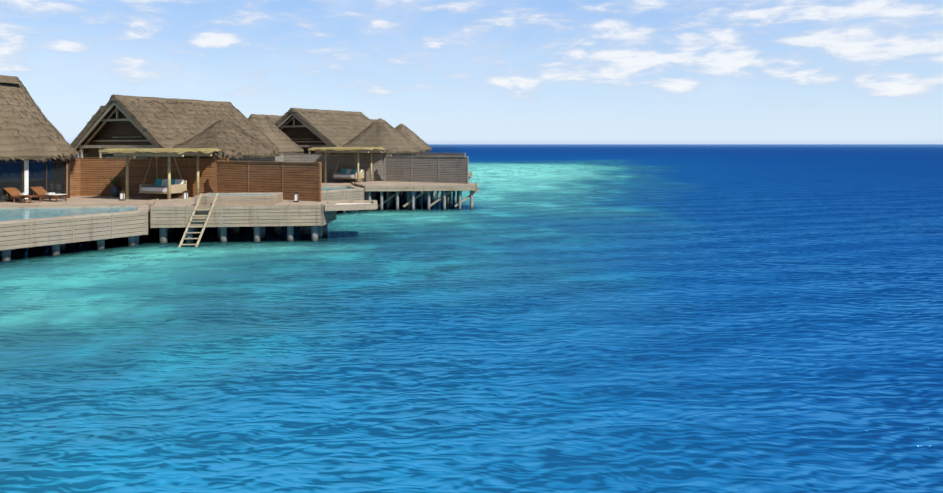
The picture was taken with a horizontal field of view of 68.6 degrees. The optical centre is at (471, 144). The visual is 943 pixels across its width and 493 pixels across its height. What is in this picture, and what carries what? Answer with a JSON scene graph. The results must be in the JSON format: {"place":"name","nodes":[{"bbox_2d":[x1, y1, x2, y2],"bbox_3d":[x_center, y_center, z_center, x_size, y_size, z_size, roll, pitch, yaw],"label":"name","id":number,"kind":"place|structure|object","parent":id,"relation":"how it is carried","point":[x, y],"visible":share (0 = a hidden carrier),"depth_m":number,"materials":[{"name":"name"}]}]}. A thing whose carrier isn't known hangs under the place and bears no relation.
{"place":"outdoors","nodes":[
{"label":"outdoors","id":0,"kind":"place"},
{"bbox_2d":[70,106,103,157],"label":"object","id":1,"kind":"structure","parent":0,"point":[86,155],"depth_m":64.91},
{"bbox_2d":[70,157,321,201],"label":"villa screen walls","id":2,"kind":"structure","parent":0,"point":[89,176],"depth_m":43.10,"materials":[{"name":"brown wood"}]},
{"bbox_2d":[249,114,281,122],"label":"thatched roof","id":3,"kind":"structure","parent":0,"point":[274,118],"depth_m":82.94,"materials":[{"name":"brown wicker"}]},
{"bbox_2d":[248,114,303,154],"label":"thatched roof","id":4,"kind":"structure","parent":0,"point":[283,142],"depth_m":62.87,"materials":[{"name":"brown wicker"}]},
{"bbox_2d":[322,185,363,200],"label":"swimming pool","id":5,"kind":"structure","parent":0,"point":[338,193],"depth_m":51.23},
{"bbox_2d":[275,154,467,183],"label":"villa screen walls","id":6,"kind":"structure","parent":0,"point":[443,169],"depth_m":59.30,"materials":[{"name":"grey wood"}]},
{"bbox_2d":[394,124,431,152],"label":"thatched roof","id":7,"kind":"structure","parent":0,"point":[407,133],"depth_m":86.88,"materials":[{"name":"brown wicker"}]},
{"bbox_2d":[416,153,465,156],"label":"villa screen walls","id":8,"kind":"structure","parent":0,"point":[444,154],"depth_m":81.25,"materials":[{"name":"grey wood"}]},
{"bbox_2d":[0,144,942,492],"bbox_3d":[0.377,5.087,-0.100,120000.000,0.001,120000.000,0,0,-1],"label":"sea","id":9,"kind":"structure","parent":0,"point":[652,318],"depth_m":18.02,"materials":[{"name":"liquid"}]},
{"bbox_2d":[0,223,327,261],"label":"support posts","id":10,"kind":"object","parent":9,"relation":"in","point":[317,232],"visible":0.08,"depth_m":35.98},
{"bbox_2d":[0,204,149,249],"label":"swimming pool","id":11,"kind":"structure","parent":10,"relation":"on","point":[26,226],"depth_m":32.62,"materials":[{"name":"beige wood"}]},
{"bbox_2d":[0,192,377,227],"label":"villa deck","id":12,"kind":"structure","parent":10,"relation":"on","point":[244,209],"depth_m":35.95,"materials":[{"name":"beige wood"}]},
{"bbox_2d":[3,188,41,202],"bbox_3d":[-25.484,2.885,39.278,2.199,0.804,0.680,0,0,21],"label":"lounge chair","id":13,"kind":"object","parent":12,"relation":"on","point":[14,193],"visible":0.92,"depth_m":39.31,"materials":[{"name":"brown wood"}]},
{"bbox_2d":[18,192,27,202],"bbox_3d":[-25.081,2.987,38.700,0.479,0.600,0.472,0,0,-1],"label":"side table","id":14,"kind":"object","parent":12,"relation":"on","point":[23,194],"visible":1,"depth_m":38.65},
{"bbox_2d":[0,75,78,201],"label":"bungalow","id":15,"kind":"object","parent":12,"relation":"on","point":[37,149],"depth_m":40.82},
{"bbox_2d":[30,186,67,201],"bbox_3d":[-24.499,2.885,40.106,2.199,0.804,0.745,0,0,21],"label":"lounge chair","id":16,"kind":"object","parent":12,"relation":"on","point":[40,191],"visible":0.98,"depth_m":40.10,"materials":[{"name":"brown wood"}]},
{"bbox_2d":[107,178,121,196],"bbox_3d":[-22.358,2.602,43.471,1.177,1.369,0.974,0,0,-1],"label":"potted plant","id":17,"kind":"object","parent":12,"relation":"on","point":[114,191],"visible":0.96,"depth_m":43.29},
{"bbox_2d":[119,190,125,200],"bbox_3d":[-20.419,2.987,40.453,0.260,0.600,0.260,0,0,-1],"label":"lantern","id":18,"kind":"object","parent":12,"relation":"on","point":[122,195],"visible":1,"depth_m":40.37,"materials":[{"name":"white glass"}]},
{"bbox_2d":[99,148,221,198],"bbox_3d":[-18.701,1.755,41.941,5.340,3.063,4.640,0,0,19],"label":"pergola","id":19,"kind":"object","parent":12,"relation":"on","point":[169,153],"visible":1,"depth_m":40.53,"materials":[{"name":"beige wood"}]},
{"bbox_2d":[139,157,186,193],"bbox_3d":[-18.701,1.788,41.941,2.200,2.276,1.500,0,0,19],"label":"swing bed","id":20,"kind":"object","parent":19,"relation":"hanging from","point":[159,186],"visible":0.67,"depth_m":41.88,"materials":[{"name":"white fabric"}]},
{"bbox_2d":[71,94,278,158],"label":"thatched roof","id":21,"kind":"structure","parent":12,"relation":"on","point":[121,121],"depth_m":50.70,"materials":[{"name":"brown wicker"}]},
{"bbox_2d":[183,190,188,198],"bbox_3d":[-16.824,2.987,40.732,0.260,0.600,0.260,0,0,-1],"label":"lantern","id":22,"kind":"object","parent":12,"relation":"on","point":[185,195],"visible":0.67,"depth_m":40.65,"materials":[{"name":"white glass"}]},
{"bbox_2d":[178,193,218,246],"bbox_3d":[-13.850,4.221,34.713,0.793,3.437,2.382,0,0,26],"label":"ladder","id":23,"kind":"object","parent":12,"relation":"attached to","point":[191,218],"visible":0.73,"depth_m":34.80,"materials":[{"name":"beige wood"}]},
{"bbox_2d":[172,119,280,192],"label":"thatched roof","id":24,"kind":"structure","parent":12,"relation":"on","point":[232,140],"depth_m":44.77,"materials":[{"name":"brown wicker"}]},
{"bbox_2d":[294,191,298,201],"bbox_3d":[-9.666,2.887,38.189,0.260,0.600,0.260,0,0,-1],"label":"lantern","id":25,"kind":"object","parent":12,"relation":"on","point":[296,193],"visible":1,"depth_m":38.10,"materials":[{"name":"white glass"}]},
{"bbox_2d":[198,191,473,228],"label":"support posts","id":26,"kind":"object","parent":9,"relation":"in","point":[429,196],"visible":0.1,"depth_m":54.39,"materials":[{"name":"grey wood"}]},
{"bbox_2d":[322,181,477,191],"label":"villa deck","id":27,"kind":"structure","parent":26,"relation":"on","point":[395,186],"depth_m":53.64,"materials":[{"name":"grey wood"}]},
{"bbox_2d":[274,108,372,154],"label":"thatched roof","id":28,"kind":"structure","parent":27,"relation":"on","point":[305,129],"depth_m":67.69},
{"bbox_2d":[308,147,384,182],"bbox_3d":[-10.588,1.761,59.624,5.340,3.063,4.640,0,0,19],"label":"pergola","id":29,"kind":"object","parent":27,"relation":"on","point":[357,150],"visible":0.92,"depth_m":58.17,"materials":[{"name":"beige wood"}]},
{"bbox_2d":[333,153,363,178],"bbox_3d":[-10.588,1.794,59.624,2.200,2.276,1.500,0,0,19],"label":"swing bed","id":30,"kind":"object","parent":29,"relation":"hanging from","point":[347,174],"visible":0.83,"depth_m":59.45,"materials":[{"name":"white fabric"}]},
{"bbox_2d":[338,118,421,178],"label":"thatched roof","id":31,"kind":"structure","parent":27,"relation":"on","point":[385,135],"depth_m":62.44,"materials":[{"name":"brown wicker"}]},
{"bbox_2d":[378,189,478,206],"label":"diagonal braces","id":32,"kind":"object","parent":27,"relation":"attached to","point":[436,201],"visible":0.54,"depth_m":53.80,"materials":[{"name":"grey wood"}]},
{"bbox_2d":[0,0,942,143],"label":"sky","id":33,"kind":"structure","parent":0,"point":[447,71],"materials":[{"name":"blue"}]}
]}

